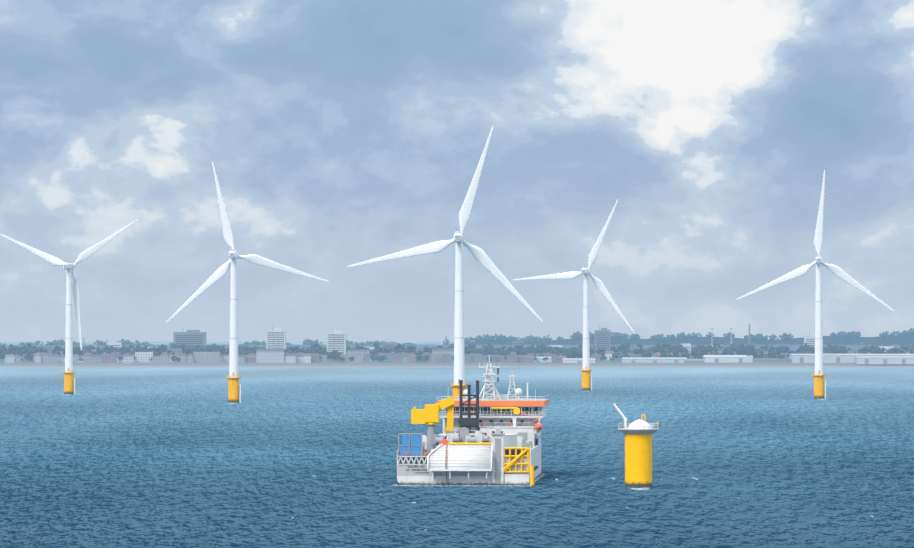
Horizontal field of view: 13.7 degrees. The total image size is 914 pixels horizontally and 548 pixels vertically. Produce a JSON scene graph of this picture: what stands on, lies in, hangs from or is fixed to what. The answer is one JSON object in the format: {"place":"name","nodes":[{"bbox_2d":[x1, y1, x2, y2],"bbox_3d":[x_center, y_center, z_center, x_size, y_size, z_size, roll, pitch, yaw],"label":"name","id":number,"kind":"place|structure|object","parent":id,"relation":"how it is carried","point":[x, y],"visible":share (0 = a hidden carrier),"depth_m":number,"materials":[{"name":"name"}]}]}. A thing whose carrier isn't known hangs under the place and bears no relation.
{"place":"outdoors","nodes":[
{"label":"outdoors","id":0,"kind":"place"},
{"bbox_2d":[0,342,913,547],"bbox_3d":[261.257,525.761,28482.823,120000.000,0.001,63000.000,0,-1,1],"label":"sea","id":1,"kind":"structure","parent":0,"point":[307,458],"depth_m":1109.95,"materials":[{"name":"liquid"}]},
{"bbox_2d":[0,219,137,393],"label":"turbine","id":2,"kind":"object","parent":1,"relation":"in","point":[72,283],"visible":1,"depth_m":2490.60,"materials":[{"name":"grey metal"}]},
{"bbox_2d":[166,161,328,402],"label":"turbine","id":3,"kind":"object","parent":1,"relation":"in","point":[234,389],"visible":0.96,"depth_m":2161.95,"materials":[{"name":"grey metal"}]},
{"bbox_2d":[347,126,542,398],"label":"turbine","id":4,"kind":"object","parent":1,"relation":"in","point":[482,257],"visible":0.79,"depth_m":1797.25,"materials":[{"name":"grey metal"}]},
{"bbox_2d":[393,476,541,486],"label":"sea foam","id":5,"kind":"object","parent":1,"relation":"on","point":[469,485],"visible":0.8,"depth_m":934.57,"materials":[{"name":"white"}]},
{"bbox_2d":[397,355,548,484],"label":"ship","id":6,"kind":"object","parent":1,"relation":"in","point":[495,440],"visible":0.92,"depth_m":942.88,"materials":[{"name":"white metal"}]},
{"bbox_2d":[513,200,634,390],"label":"turbine","id":7,"kind":"object","parent":1,"relation":"in","point":[586,368],"visible":1,"depth_m":2674.21,"materials":[{"name":"grey metal"}]},
{"bbox_2d":[613,403,658,487],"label":"turbine foundation","id":8,"kind":"object","parent":1,"relation":"on","point":[638,452],"visible":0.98,"depth_m":921.10,"materials":[{"name":"yellow metal"}]},
{"bbox_2d":[736,170,894,398],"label":"turbine","id":9,"kind":"object","parent":1,"relation":"in","point":[819,382],"visible":0.96,"depth_m":2306.80,"materials":[{"name":"grey metal"}]},
{"bbox_2d":[0,324,913,367],"bbox_3d":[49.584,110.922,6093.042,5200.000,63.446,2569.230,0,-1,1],"label":"city buildings","id":10,"kind":"structure","parent":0,"point":[271,354],"depth_m":4961.04,"materials":[{"name":"brick"},{"name":"concrete"},{"name":"painted plaster"}]},
{"bbox_2d":[0,342,913,362],"bbox_3d":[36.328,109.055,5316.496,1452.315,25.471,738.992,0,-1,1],"label":"shore tree belts","id":11,"kind":"object","parent":10,"relation":"on","point":[698,351],"visible":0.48,"depth_m":5216.32,"materials":[{"name":"green plant"}]},
{"bbox_2d":[0,328,913,344],"bbox_3d":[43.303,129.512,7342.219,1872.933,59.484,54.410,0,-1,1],"label":"ridge trees","id":12,"kind":"object","parent":10,"relation":"on","point":[578,335],"visible":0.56,"depth_m":7334.03,"materials":[{"name":"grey plant"}]},
{"bbox_2d":[0,0,913,341],"label":"sky","id":13,"kind":"structure","parent":0,"point":[337,135],"materials":[{"name":"blue"}]}
]}

